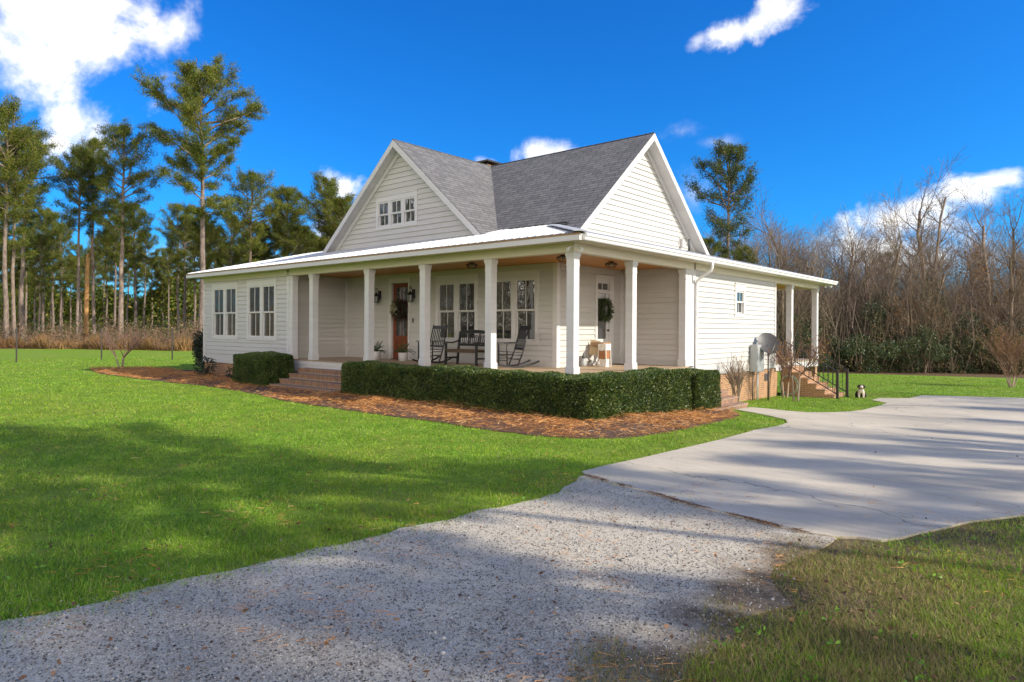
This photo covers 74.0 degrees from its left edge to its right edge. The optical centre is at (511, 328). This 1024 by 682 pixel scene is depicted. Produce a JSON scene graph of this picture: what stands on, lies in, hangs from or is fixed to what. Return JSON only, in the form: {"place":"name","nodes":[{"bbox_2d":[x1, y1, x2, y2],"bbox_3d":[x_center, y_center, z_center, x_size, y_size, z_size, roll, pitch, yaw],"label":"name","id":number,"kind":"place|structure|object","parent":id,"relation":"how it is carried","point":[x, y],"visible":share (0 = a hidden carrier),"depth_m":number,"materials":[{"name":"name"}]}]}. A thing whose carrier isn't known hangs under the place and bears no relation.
{"place":"outdoors","nodes":[
{"label":"outdoors","id":0,"kind":"place"},
{"bbox_2d":[0,475,837,681],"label":"gravel drive","id":1,"kind":"structure","parent":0,"point":[423,587],"depth_m":4.50,"materials":[{"name":"gravel"}]},
{"bbox_2d":[0,475,872,681],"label":"loose stones","id":2,"kind":"object","parent":1,"relation":"on","point":[452,672],"visible":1,"depth_m":4.30,"materials":[{"name":"grey gravel"}]},
{"bbox_2d":[583,473,811,532],"bbox_3d":[1.745,1.810,7.245,0.224,0.092,3.029,0,0,-36],"label":"straw debris","id":3,"kind":"object","parent":1,"relation":"on","point":[734,514],"visible":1,"depth_m":6.88,"materials":[{"name":"brown plant"}]},
{"bbox_2d":[0,335,1023,681],"bbox_3d":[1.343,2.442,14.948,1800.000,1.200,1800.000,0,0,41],"label":"lawn","id":4,"kind":"structure","parent":0,"point":[52,355],"depth_m":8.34,"materials":[{"name":"green plant"}]},
{"bbox_2d":[1,239,32,288],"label":"pine tree","id":5,"kind":"object","parent":4,"relation":"on","point":[16,273],"visible":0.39,"depth_m":75.20,"materials":[{"name":"green plant"}]},
{"bbox_2d":[0,125,53,337],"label":"pine tree","id":6,"kind":"object","parent":4,"relation":"on","point":[15,229],"visible":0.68,"depth_m":56.96,"materials":[{"name":"green plant"}]},
{"bbox_2d":[0,93,55,339],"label":"pine tree","id":7,"kind":"object","parent":4,"relation":"on","point":[7,112],"visible":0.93,"depth_m":55.77,"materials":[{"name":"green plant"}]},
{"bbox_2d":[0,122,66,339],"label":"pine tree","id":8,"kind":"object","parent":4,"relation":"on","point":[22,276],"visible":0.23,"depth_m":62.06,"materials":[{"name":"green plant"}]},
{"bbox_2d":[20,233,48,333],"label":"pine tree","id":9,"kind":"object","parent":4,"relation":"on","point":[32,290],"visible":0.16,"depth_m":85.82,"materials":[{"name":"green plant"}]},
{"bbox_2d":[19,232,63,333],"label":"pine tree","id":10,"kind":"object","parent":4,"relation":"on","point":[42,238],"visible":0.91,"depth_m":68.28,"materials":[{"name":"green plant"}]},
{"bbox_2d":[26,207,76,329],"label":"pine tree","id":11,"kind":"object","parent":4,"relation":"on","point":[38,227],"visible":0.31,"depth_m":80.15,"materials":[{"name":"green plant"}]},
{"bbox_2d":[28,209,76,335],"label":"pine tree","id":12,"kind":"object","parent":4,"relation":"on","point":[50,216],"visible":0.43,"depth_m":74.91,"materials":[{"name":"green plant"}]},
{"bbox_2d":[39,220,80,336],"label":"pine tree","id":13,"kind":"object","parent":4,"relation":"on","point":[60,228],"visible":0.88,"depth_m":72.42,"materials":[{"name":"green plant"}]},
{"bbox_2d":[64,243,97,313],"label":"pine tree","id":14,"kind":"object","parent":4,"relation":"on","point":[82,266],"visible":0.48,"depth_m":94.54,"materials":[{"name":"green plant"}]},
{"bbox_2d":[48,143,117,339],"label":"pine tree","id":15,"kind":"object","parent":4,"relation":"on","point":[78,160],"visible":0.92,"depth_m":61.65,"materials":[{"name":"green plant"}]},
{"bbox_2d":[83,235,92,339],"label":"dead pine","id":16,"kind":"object","parent":4,"relation":"on","point":[86,294],"visible":0.9,"depth_m":62.77,"materials":[{"name":"orange wood"}]},
{"bbox_2d":[66,135,129,335],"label":"pine tree","id":17,"kind":"object","parent":4,"relation":"on","point":[93,143],"visible":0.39,"depth_m":63.81,"materials":[{"name":"green plant"}]},
{"bbox_2d":[0,269,199,337],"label":"woods","id":18,"kind":"object","parent":4,"relation":"on","point":[99,303],"visible":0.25,"depth_m":111.34,"materials":[{"name":"green plant"}]},
{"bbox_2d":[0,332,201,350],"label":"dry brush","id":19,"kind":"object","parent":4,"relation":"on","point":[42,343],"visible":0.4,"depth_m":53.62,"materials":[{"name":"beige plant"}]},
{"bbox_2d":[0,314,202,348],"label":"undergrowth","id":20,"kind":"object","parent":4,"relation":"on","point":[90,330],"visible":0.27,"depth_m":57.02,"materials":[{"name":"brown plant"}]},
{"bbox_2d":[0,316,202,350],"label":"brushwood","id":21,"kind":"object","parent":4,"relation":"on","point":[115,342],"visible":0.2,"depth_m":55.88,"materials":[{"name":"plant"}]},
{"bbox_2d":[85,227,127,332],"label":"pine tree","id":22,"kind":"object","parent":4,"relation":"on","point":[103,253],"visible":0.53,"depth_m":81.28,"materials":[{"name":"green plant"}]},
{"bbox_2d":[98,195,135,337],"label":"pine tree","id":23,"kind":"object","parent":4,"relation":"on","point":[117,232],"visible":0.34,"depth_m":76.70,"materials":[{"name":"green plant"}]},
{"bbox_2d":[90,116,170,338],"bbox_3d":[-33.854,-8.302,60.265,6.991,20.461,7.633,0,0,-17],"label":"pine tree","id":24,"kind":"object","parent":4,"relation":"on","point":[121,132],"visible":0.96,"depth_m":59.76,"materials":[{"name":"green plant"}]},
{"bbox_2d":[111,202,153,335],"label":"pine tree","id":25,"kind":"object","parent":4,"relation":"on","point":[141,236],"visible":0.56,"depth_m":81.10,"materials":[{"name":"green plant"}]},
{"bbox_2d":[132,231,161,328],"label":"pine tree","id":26,"kind":"object","parent":4,"relation":"on","point":[150,242],"visible":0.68,"depth_m":93.01,"materials":[{"name":"green plant"}]},
{"bbox_2d":[136,258,162,334],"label":"pine tree","id":27,"kind":"object","parent":4,"relation":"on","point":[151,290],"visible":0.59,"depth_m":109.22,"materials":[{"name":"green plant"}]},
{"bbox_2d":[148,260,180,334],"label":"pine tree","id":28,"kind":"object","parent":4,"relation":"on","point":[159,284],"visible":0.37,"depth_m":110.27,"materials":[{"name":"green plant"}]},
{"bbox_2d":[156,247,183,336],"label":"pine tree","id":29,"kind":"object","parent":4,"relation":"on","point":[169,278],"visible":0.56,"depth_m":106.64,"materials":[{"name":"green plant"}]},
{"bbox_2d":[153,202,195,333],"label":"pine tree","id":30,"kind":"object","parent":4,"relation":"on","point":[173,211],"visible":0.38,"depth_m":81.29,"materials":[{"name":"green plant"}]},
{"bbox_2d":[164,212,214,332],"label":"pine tree","id":31,"kind":"object","parent":4,"relation":"on","point":[182,218],"visible":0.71,"depth_m":78.72,"materials":[{"name":"green plant"}]},
{"bbox_2d":[128,52,269,334],"bbox_3d":[-26.208,-11.022,58.061,11.118,25.972,11.185,0,0,-35],"label":"pine tree","id":32,"kind":"object","parent":4,"relation":"on","point":[207,77],"visible":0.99,"depth_m":57.29,"materials":[{"name":"green plant"}]},
{"bbox_2d":[186,211,229,269],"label":"pine tree","id":33,"kind":"object","parent":4,"relation":"on","point":[195,237],"visible":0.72,"depth_m":67.84,"materials":[{"name":"green plant"}]},
{"bbox_2d":[209,214,252,267],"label":"pine tree","id":34,"kind":"object","parent":4,"relation":"on","point":[227,252],"visible":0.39,"depth_m":73.04,"materials":[{"name":"green plant"}]},
{"bbox_2d":[218,165,288,263],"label":"pine tree","id":35,"kind":"object","parent":4,"relation":"on","point":[269,211],"visible":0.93,"depth_m":65.50,"materials":[{"name":"green plant"}]},
{"bbox_2d":[244,223,280,260],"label":"pine tree","id":36,"kind":"object","parent":4,"relation":"on","point":[266,229],"visible":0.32,"depth_m":74.51,"materials":[{"name":"green plant"}]},
{"bbox_2d":[263,184,317,251],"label":"pine tree","id":37,"kind":"object","parent":4,"relation":"on","point":[288,192],"visible":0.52,"depth_m":74.08,"materials":[{"name":"green plant"}]},
{"bbox_2d":[270,202,313,258],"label":"pine tree","id":38,"kind":"object","parent":4,"relation":"on","point":[279,220],"visible":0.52,"depth_m":73.70,"materials":[{"name":"green plant"}]},
{"bbox_2d":[272,222,315,256],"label":"pine tree","id":39,"kind":"object","parent":4,"relation":"on","point":[298,236],"visible":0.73,"depth_m":69.30,"materials":[{"name":"green plant"}]},
{"bbox_2d":[293,171,350,252],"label":"pine tree","id":40,"kind":"object","parent":4,"relation":"on","point":[330,189],"visible":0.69,"depth_m":69.25,"materials":[{"name":"green plant"}]},
{"bbox_2d":[307,191,356,245],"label":"pine tree","id":41,"kind":"object","parent":4,"relation":"on","point":[346,203],"visible":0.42,"depth_m":68.34,"materials":[{"name":"green plant"}]},
{"bbox_2d":[92,368,738,438],"bbox_3d":[-6.095,1.947,22.547,27.208,0.326,8.267,0,0,41],"label":"pine straw bed","id":42,"kind":"object","parent":4,"relation":"on","point":[490,419],"visible":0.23,"depth_m":14.13,"materials":[{"name":"brown plant"}]},
{"bbox_2d":[93,321,147,366],"bbox_3d":[-16.843,0.676,29.384,2.149,2.234,2.665,0,0,-22],"label":"crape myrtle","id":43,"kind":"object","parent":42,"relation":"on","point":[135,345],"visible":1,"depth_m":29.29,"materials":[{"name":"brown plant"}]},
{"bbox_2d":[192,331,204,369],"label":"rounded shrub","id":44,"kind":"object","parent":42,"relation":"on","point":[198,347],"visible":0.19,"depth_m":27.56,"materials":[{"name":"green plant"}]},
{"bbox_2d":[193,355,218,375],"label":"leafy shrub","id":45,"kind":"object","parent":42,"relation":"on","point":[206,370],"visible":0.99,"depth_m":25.07,"materials":[{"name":"green plant"}]},
{"bbox_2d":[231,351,294,385],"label":"hedge","id":46,"kind":"object","parent":42,"relation":"on","point":[260,368],"visible":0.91,"depth_m":21.37,"materials":[{"name":"green plant"}]},
{"bbox_2d":[340,360,692,421],"bbox_3d":[-0.160,1.457,17.690,8.514,1.177,4.625,0,0,41],"label":"hedge","id":47,"kind":"object","parent":42,"relation":"on","point":[593,395],"visible":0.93,"depth_m":15.19,"materials":[{"name":"green plant"}]},
{"bbox_2d":[685,367,721,410],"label":"hedge","id":48,"kind":"object","parent":42,"relation":"on","point":[705,389],"visible":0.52,"depth_m":17.05,"materials":[{"name":"green plant"}]},
{"bbox_2d":[0,400,1020,681],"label":"fallen leaves","id":49,"kind":"object","parent":4,"relation":"on","point":[462,580],"visible":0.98,"depth_m":4.43,"materials":[{"name":"brown plant"}]},
{"bbox_2d":[0,406,1023,681],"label":"needle litter","id":50,"kind":"object","parent":4,"relation":"on","point":[446,554],"visible":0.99,"depth_m":4.94,"materials":[{"name":"brown plant"}]},
{"bbox_2d":[0,408,1023,681],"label":"weeds","id":51,"kind":"object","parent":4,"relation":"on","point":[738,630],"visible":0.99,"depth_m":5.57,"materials":[{"name":"green plant"}]},
{"bbox_2d":[185,132,848,410],"bbox_3d":[0.655,-1.912,26.556,20.090,9.400,19.300,0,0,41],"label":"farmhouse","id":52,"kind":"object","parent":4,"relation":"on","point":[427,224],"visible":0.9,"depth_m":20.84,"materials":[{"name":"beige paint"}]},
{"bbox_2d":[211,281,237,339],"bbox_3d":[-10.720,-0.669,25.393,1.990,2.140,0.120,0,0,41],"label":"window","id":53,"kind":"structure","parent":52,"relation":"in","point":[224,294],"depth_m":25.35,"materials":[{"name":"white paint"}]},
{"bbox_2d":[246,278,276,340],"bbox_3d":[-8.712,-0.657,23.664,2.010,2.140,0.120,0,0,41],"label":"window","id":54,"kind":"structure","parent":52,"relation":"in","point":[261,304],"depth_m":23.61,"materials":[{"name":"white paint"}]},
{"bbox_2d":[375,189,417,230],"bbox_3d":[-3.762,-3.848,22.188,2.110,1.120,0.120,0,0,41],"label":"window","id":55,"kind":"structure","parent":52,"relation":"in","point":[396,210],"depth_m":22.17,"materials":[{"name":"white paint"}]},
{"bbox_2d":[389,298,407,320],"bbox_3d":[-3.684,-0.602,22.196,0.844,0.843,0.393,0,0,41],"label":"door wreath","id":56,"kind":"object","parent":52,"relation":"attached to","point":[395,305],"depth_m":22.18,"materials":[{"name":"green plant"}]},
{"bbox_2d":[393,283,407,357],"bbox_3d":[-3.639,-0.252,22.347,0.830,2.490,0.110,0,0,41],"label":"front door","id":57,"kind":"structure","parent":52,"relation":"in","point":[400,327],"depth_m":22.42,"materials":[{"name":"red wood"}]},
{"bbox_2d":[412,325,451,362],"bbox_3d":[-2.325,0.442,20.071,0.600,1.132,1.215,0,0,35],"label":"rocking chair","id":58,"kind":"object","parent":52,"relation":"on","point":[432,344],"visible":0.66,"depth_m":20.16,"materials":[{"name":"black paint"}]},
{"bbox_2d":[435,273,477,342],"bbox_3d":[-1.675,-0.596,20.611,1.840,2.060,0.120,0,0,41],"label":"window","id":59,"kind":"structure","parent":52,"relation":"in","point":[456,296],"depth_m":20.57,"materials":[{"name":"white paint"}]},
{"bbox_2d":[444,330,484,365],"bbox_3d":[-1.240,0.530,19.138,1.260,0.997,0.646,0,0,41],"label":"bench","id":60,"kind":"object","parent":52,"relation":"on","point":[476,350],"visible":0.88,"depth_m":19.29,"materials":[{"name":"black paint"}]},
{"bbox_2d":[496,269,539,344],"bbox_3d":[0.061,-0.586,19.116,1.840,2.060,0.120,0,0,41],"label":"window","id":61,"kind":"structure","parent":52,"relation":"in","point":[517,291],"depth_m":19.04,"materials":[{"name":"white paint"}]},
{"bbox_2d":[496,325,539,367],"bbox_3d":[0.069,0.456,17.959,1.215,1.132,0.600,0,0,-25],"label":"rocking chair","id":62,"kind":"object","parent":52,"relation":"on","point":[522,341],"visible":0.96,"depth_m":17.93,"materials":[{"name":"black paint"}]},
{"bbox_2d":[598,293,608,363],"bbox_3d":[2.637,0.002,19.844,0.110,2.055,0.650,0,0,41],"label":"side door","id":63,"kind":"structure","parent":52,"relation":"in","point":[603,329],"depth_m":19.90,"materials":[{"name":"white paint"}]},
{"bbox_2d":[598,298,613,322],"bbox_3d":[2.717,-0.583,19.805,0.350,0.854,0.797,0,0,41],"label":"door wreath","id":64,"kind":"object","parent":52,"relation":"attached to","point":[601,309],"depth_m":19.72,"materials":[{"name":"green plant"}]},
{"bbox_2d":[734,283,745,316],"bbox_3d":[7.337,-0.918,21.931,0.120,1.090,0.850,0,0,41],"label":"window","id":65,"kind":"structure","parent":52,"relation":"in","point":[740,288],"depth_m":21.95,"materials":[{"name":"white paint"}]},
{"bbox_2d":[750,344,764,399],"bbox_3d":[8.347,1.462,22.858,0.242,1.857,1.120,0,0,41],"label":"meter box","id":66,"kind":"object","parent":52,"relation":"attached to","point":[756,360],"visible":0.95,"depth_m":22.50,"materials":[{"name":"grey paint"}]},
{"bbox_2d":[682,136,761,259],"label":"pine tree","id":67,"kind":"object","parent":4,"relation":"on","point":[725,149],"visible":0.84,"depth_m":49.72,"materials":[{"name":"green plant"}]},
{"bbox_2d":[720,351,752,401],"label":"bare shrub","id":68,"kind":"object","parent":4,"relation":"on","point":[731,374],"visible":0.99,"depth_m":20.29,"materials":[{"name":"beige plant"}]},
{"bbox_2d":[730,243,759,263],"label":"pine tree","id":69,"kind":"object","parent":4,"relation":"on","point":[739,252],"visible":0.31,"depth_m":46.66,"materials":[{"name":"green plant"}]},
{"bbox_2d":[757,333,779,399],"bbox_3d":[8.524,1.290,22.567,0.715,2.306,0.772,0,0,41],"label":"satellite dish","id":70,"kind":"object","parent":4,"relation":"on","point":[768,341],"visible":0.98,"depth_m":22.67,"materials":[{"name":"grey paint"}]},
{"bbox_2d":[730,213,833,345],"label":"bare tree","id":71,"kind":"object","parent":4,"relation":"on","point":[769,264],"visible":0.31,"depth_m":45.70,"materials":[{"name":"brown plant"}]},
{"bbox_2d":[721,182,846,357],"bbox_3d":[20.579,-4.133,51.470,9.568,14.374,10.185,0,0,16],"label":"bare tree","id":72,"kind":"object","parent":4,"relation":"on","point":[766,226],"visible":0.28,"depth_m":50.74,"materials":[{"name":"brown plant"}]},
{"bbox_2d":[557,512,1023,681],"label":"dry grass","id":73,"kind":"structure","parent":4,"relation":"on","point":[882,644],"depth_m":4.09,"materials":[{"name":"green plant"}]},
{"bbox_2d":[749,203,835,353],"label":"bare tree","id":74,"kind":"object","parent":4,"relation":"on","point":[781,310],"visible":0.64,"depth_m":43.41,"materials":[{"name":"brown plant"}]},
{"bbox_2d":[774,329,814,397],"bbox_3d":[9.831,1.212,23.811,1.523,2.527,0.976,0,0,41],"label":"bare shrub","id":75,"kind":"object","parent":4,"relation":"on","point":[788,355],"visible":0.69,"depth_m":23.83,"materials":[{"name":"brown plant"}]},
{"bbox_2d":[761,328,832,400],"bbox_3d":[9.318,1.209,22.214,2.257,2.492,1.460,0,0,41],"label":"crape myrtle","id":76,"kind":"object","parent":4,"relation":"on","point":[808,363],"visible":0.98,"depth_m":22.22,"materials":[{"name":"brown plant"}]},
{"bbox_2d":[776,239,831,357],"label":"bare tree","id":77,"kind":"object","parent":4,"relation":"on","point":[800,265],"visible":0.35,"depth_m":46.02,"materials":[{"name":"brown plant"}]},
{"bbox_2d":[793,314,830,371],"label":"evergreen bush","id":78,"kind":"object","parent":4,"relation":"on","point":[822,358],"visible":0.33,"depth_m":43.56,"materials":[{"name":"green plant"}]},
{"bbox_2d":[776,217,874,357],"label":"bare tree","id":79,"kind":"object","parent":4,"relation":"on","point":[820,276],"visible":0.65,"depth_m":45.12,"materials":[{"name":"brown plant"}]},
{"bbox_2d":[776,221,886,350],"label":"bare tree","id":80,"kind":"object","parent":4,"relation":"on","point":[808,269],"visible":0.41,"depth_m":47.10,"materials":[{"name":"brown plant"}]},
{"bbox_2d":[806,333,857,371],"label":"evergreen bush","id":81,"kind":"object","parent":4,"relation":"on","point":[844,353],"visible":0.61,"depth_m":44.53,"materials":[{"name":"green plant"}]},
{"bbox_2d":[798,221,904,362],"bbox_3d":[24.386,-2.522,48.776,7.868,11.333,8.375,0,0,-17],"label":"bare tree","id":82,"kind":"object","parent":4,"relation":"on","point":[846,304],"visible":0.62,"depth_m":48.79,"materials":[{"name":"brown plant"}]},
{"bbox_2d":[799,193,908,366],"bbox_3d":[25.209,-3.571,51.615,7.632,13.581,9.229,0,0,-41],"label":"bare tree","id":83,"kind":"object","parent":4,"relation":"on","point":[853,251],"visible":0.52,"depth_m":51.69,"materials":[{"name":"brown plant"}]},
{"bbox_2d":[841,291,900,371],"bbox_3d":[24.431,0.185,46.487,3.794,5.646,3.468,0,0,32],"label":"evergreen bush","id":84,"kind":"object","parent":4,"relation":"on","point":[873,320],"visible":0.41,"depth_m":45.95,"materials":[{"name":"green plant"}]},
{"bbox_2d":[844,332,901,372],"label":"evergreen bush","id":85,"kind":"object","parent":4,"relation":"on","point":[863,348],"visible":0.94,"depth_m":43.46,"materials":[{"name":"green plant"}]},
{"bbox_2d":[826,223,946,345],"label":"bare tree","id":86,"kind":"object","parent":4,"relation":"on","point":[868,274],"visible":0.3,"depth_m":51.53,"materials":[{"name":"brown plant"}]},
{"bbox_2d":[830,178,958,363],"bbox_3d":[25.559,-3.307,45.517,8.322,12.981,7.612,0,0,24],"label":"bare tree","id":87,"kind":"object","parent":4,"relation":"on","point":[897,253],"visible":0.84,"depth_m":45.73,"materials":[{"name":"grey plant"}]},
{"bbox_2d":[776,275,1023,374],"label":"underbrush","id":88,"kind":"object","parent":4,"relation":"on","point":[847,362],"visible":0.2,"depth_m":44.47,"materials":[{"name":"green plant"}]},
{"bbox_2d":[776,280,1023,371],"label":"twig tangle","id":89,"kind":"object","parent":4,"relation":"on","point":[851,325],"visible":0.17,"depth_m":44.22,"materials":[{"name":"brown plant"}]},
{"bbox_2d":[877,337,928,372],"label":"evergreen bush","id":90,"kind":"object","parent":4,"relation":"on","point":[898,364],"visible":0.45,"depth_m":44.73,"materials":[{"name":"green plant"}]},
{"bbox_2d":[855,215,976,371],"bbox_3d":[27.126,-2.272,45.721,7.202,10.840,5.956,0,0,4],"label":"bare tree","id":91,"kind":"object","parent":4,"relation":"on","point":[910,280],"visible":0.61,"depth_m":45.88,"materials":[{"name":"brown plant"}]},
{"bbox_2d":[852,144,985,369],"bbox_3d":[28.786,-4.563,49.615,8.102,15.749,12.756,0,0,18],"label":"bare tree","id":92,"kind":"object","parent":4,"relation":"on","point":[920,220],"visible":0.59,"depth_m":48.01,"materials":[{"name":"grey plant"}]},
{"bbox_2d":[869,251,975,369],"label":"bare tree","id":93,"kind":"object","parent":4,"relation":"on","point":[903,318],"visible":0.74,"depth_m":45.06,"materials":[{"name":"brown plant"}]},
{"bbox_2d":[900,323,954,372],"bbox_3d":[26.486,1.276,43.289,3.030,3.340,3.578,0,0,39],"label":"evergreen bush","id":94,"kind":"object","parent":4,"relation":"on","point":[935,353],"visible":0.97,"depth_m":43.35,"materials":[{"name":"green plant"}]},
{"bbox_2d":[895,240,979,371],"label":"bare tree","id":95,"kind":"object","parent":4,"relation":"on","point":[937,305],"visible":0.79,"depth_m":44.56,"materials":[{"name":"brown plant"}]},
{"bbox_2d":[891,225,990,340],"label":"bare tree","id":96,"kind":"object","parent":4,"relation":"on","point":[946,260],"visible":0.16,"depth_m":52.11,"materials":[{"name":"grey plant"}]},
{"bbox_2d":[921,329,995,372],"bbox_3d":[29.887,1.545,45.048,4.720,3.016,3.256,0,0,18],"label":"evergreen bush","id":97,"kind":"object","parent":4,"relation":"on","point":[955,360],"visible":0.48,"depth_m":44.93,"materials":[{"name":"green plant"}]},
{"bbox_2d":[953,311,1002,373],"bbox_3d":[31.155,0.926,45.570,3.542,4.259,3.237,0,0,10],"label":"evergreen bush","id":98,"kind":"object","parent":4,"relation":"on","point":[972,366],"visible":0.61,"depth_m":45.34,"materials":[{"name":"green plant"}]},
{"bbox_2d":[944,226,1013,355],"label":"bare tree","id":99,"kind":"object","parent":4,"relation":"on","point":[973,283],"visible":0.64,"depth_m":48.40,"materials":[{"name":"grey plant"}]},
{"bbox_2d":[938,178,1023,365],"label":"bare tree","id":100,"kind":"object","parent":4,"relation":"on","point":[982,229],"visible":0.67,"depth_m":50.45,"materials":[{"name":"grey plant"}]},
{"bbox_2d":[942,170,1023,338],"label":"bare tree","id":101,"kind":"object","parent":4,"relation":"on","point":[1013,228],"visible":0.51,"depth_m":46.46,"materials":[{"name":"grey plant"}]},
{"bbox_2d":[963,313,1023,386],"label":"crape myrtle","id":102,"kind":"object","parent":4,"relation":"on","point":[1008,351],"visible":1,"depth_m":31.29,"materials":[{"name":"brown plant"}]},
{"bbox_2d":[964,203,1023,368],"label":"bare tree","id":103,"kind":"object","parent":4,"relation":"on","point":[1010,266],"visible":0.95,"depth_m":44.03,"materials":[{"name":"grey plant"}]},
{"bbox_2d":[0,0,1023,312],"label":"sky","id":104,"kind":"structure","parent":0,"point":[837,102],"materials":[{"name":"blue"}]},
{"bbox_2d":[597,344,610,366],"bbox_3d":[2.543,0.734,18.674,0.300,0.630,0.240,0,0,44],"label":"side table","id":105,"kind":"object","parent":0,"point":[604,357],"visible":0.98,"depth_m":18.61,"materials":[{"name":"white paint"}]},
{"bbox_2d":[583,395,1023,541],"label":"concrete driveway","id":106,"kind":"structure","parent":0,"point":[805,466],"depth_m":8.84,"materials":[{"name":"grey concrete"}]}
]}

